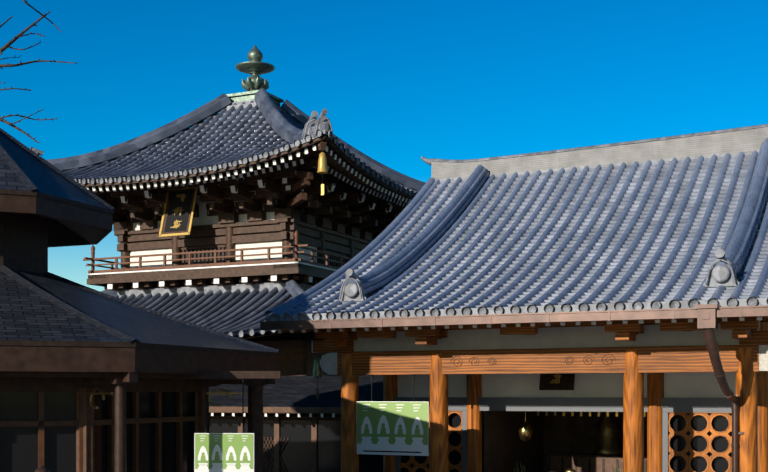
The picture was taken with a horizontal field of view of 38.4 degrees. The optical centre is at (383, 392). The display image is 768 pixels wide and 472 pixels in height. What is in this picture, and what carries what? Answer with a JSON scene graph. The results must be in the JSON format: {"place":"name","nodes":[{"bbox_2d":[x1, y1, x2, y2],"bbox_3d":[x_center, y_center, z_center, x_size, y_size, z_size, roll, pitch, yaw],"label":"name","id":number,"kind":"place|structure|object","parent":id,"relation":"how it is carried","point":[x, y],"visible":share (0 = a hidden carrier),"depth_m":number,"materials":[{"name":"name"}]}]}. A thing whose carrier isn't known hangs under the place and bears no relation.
{"place":"outdoors","nodes":[
{"label":"outdoors","id":0,"kind":"place"},
{"bbox_2d":[34,466,49,471],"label":"post","id":1,"kind":"object","parent":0,"point":[42,469],"visible":1,"depth_m":8.74,"materials":[{"name":"brown wood"}]},
{"bbox_2d":[0,128,278,471],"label":"octagonal hall","id":2,"kind":"structure","parent":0,"point":[77,360],"depth_m":14.94,"materials":[{"name":"wood"}]},
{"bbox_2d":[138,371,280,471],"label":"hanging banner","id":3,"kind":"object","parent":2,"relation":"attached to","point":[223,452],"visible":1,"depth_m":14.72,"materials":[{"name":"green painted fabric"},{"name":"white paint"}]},
{"bbox_2d":[91,163,404,340],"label":"tower body","id":4,"kind":"structure","parent":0,"point":[283,205],"depth_m":31.09,"materials":[{"name":"brown wood"}]},
{"bbox_2d":[159,186,197,236],"bbox_3d":[-5.679,-5.229,30.910,1.050,1.760,0.712,0,0,25],"label":"tower sign","id":5,"kind":"object","parent":4,"relation":"attached to","point":[178,212],"visible":0.92,"depth_m":30.77,"materials":[{"name":"black wood"}]},
{"bbox_2d":[83,230,351,340],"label":"balcony","id":6,"kind":"structure","parent":4,"relation":"attached to","point":[311,272],"depth_m":30.58,"materials":[{"name":"brown wood"}]},
{"bbox_2d":[30,88,424,198],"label":"tower roof","id":7,"kind":"structure","parent":4,"relation":"on","point":[193,142],"depth_m":31.52,"materials":[{"name":"grey tile"}]},
{"bbox_2d":[71,135,413,206],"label":"roof eaves","id":8,"kind":"object","parent":7,"relation":"attached to","point":[338,168],"visible":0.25,"depth_m":28.63,"materials":[{"name":"wood"}]},
{"bbox_2d":[317,150,327,194],"bbox_3d":[-1.506,-5.428,27.014,0.282,1.174,0.289,0,0,25],"label":"wind bell","id":9,"kind":"object","parent":8,"relation":"hanging from","point":[322,165],"visible":0.94,"depth_m":26.94,"materials":[{"name":"gold metal"}]},
{"bbox_2d":[220,45,289,113],"bbox_3d":[-3.956,-9.554,33.853,1.560,2.290,1.560,0,0,25],"label":"roof finial","id":10,"kind":"object","parent":7,"relation":"on","point":[254,67],"visible":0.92,"depth_m":33.58,"materials":[{"name":"green metal"}]},
{"bbox_2d":[100,277,366,375],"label":"lower tiled roof","id":11,"kind":"structure","parent":4,"relation":"attached to","point":[237,310],"depth_m":29.38,"materials":[{"name":"grey tile"}]},
{"bbox_2d":[312,353,322,398],"bbox_3d":[-1.262,-0.322,20.904,0.207,0.875,0.213,0,0,25],"label":"wind bell","id":12,"kind":"object","parent":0,"point":[317,371],"visible":0.94,"depth_m":20.85,"materials":[{"name":"metal"}]},
{"bbox_2d":[0,0,767,290],"label":"sky","id":13,"kind":"structure","parent":0,"point":[400,82],"materials":[{"name":"blue"}]},
{"bbox_2d":[288,316,767,471],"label":"timber frame","id":14,"kind":"object","parent":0,"point":[746,359],"visible":0.9,"depth_m":19.07,"materials":[{"name":"brown wood"}]},
{"bbox_2d":[357,375,428,455],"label":"hanging banner","id":15,"kind":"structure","parent":14,"relation":"attached to","point":[392,427],"depth_m":20.15,"materials":[{"name":"green fabric"}]},
{"bbox_2d":[264,124,767,320],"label":"hall roof","id":16,"kind":"structure","parent":14,"relation":"on","point":[676,221],"depth_m":21.59,"materials":[{"name":"grey tile"}]},
{"bbox_2d":[260,304,767,471],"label":"rain gutter","id":17,"kind":"object","parent":16,"relation":"attached to","point":[707,316],"visible":1,"depth_m":17.34,"materials":[{"name":"metal"}]},
{"bbox_2d":[277,310,762,351],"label":"eave brackets","id":18,"kind":"object","parent":14,"relation":"on","point":[568,337],"visible":0.19,"depth_m":18.89,"materials":[{"name":"brown wood"}]},
{"bbox_2d":[400,410,731,471],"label":"lattice panels","id":19,"kind":"object","parent":14,"relation":"in","point":[687,448],"visible":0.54,"depth_m":19.70,"materials":[{"name":"brown wood"}]},
{"bbox_2d":[394,372,735,471],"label":"hall wall","id":20,"kind":"structure","parent":0,"point":[506,402],"depth_m":21.25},
{"bbox_2d":[539,373,574,389],"bbox_3d":[3.271,-0.446,20.573,0.660,0.802,0.388,0,0,25],"label":"sign plaque","id":21,"kind":"object","parent":20,"relation":"attached to","point":[557,381],"visible":0.38,"depth_m":20.44,"materials":[{"name":"black wood"}]},
{"bbox_2d":[514,411,646,471],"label":"hall interior","id":22,"kind":"object","parent":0,"point":[606,455],"visible":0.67,"depth_m":23.75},
{"label":"ground","id":23,"kind":"structure","parent":0,"visible":0},
{"bbox_2d":[0,0,77,142],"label":"tree","id":24,"kind":"object","parent":23,"relation":"on","point":[9,43],"visible":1,"depth_m":7.77,"materials":[{"name":"brown plant"}]},
{"bbox_2d":[209,375,382,471],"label":"building","id":25,"kind":"structure","parent":23,"relation":"on","point":[301,428],"depth_m":25.59,"materials":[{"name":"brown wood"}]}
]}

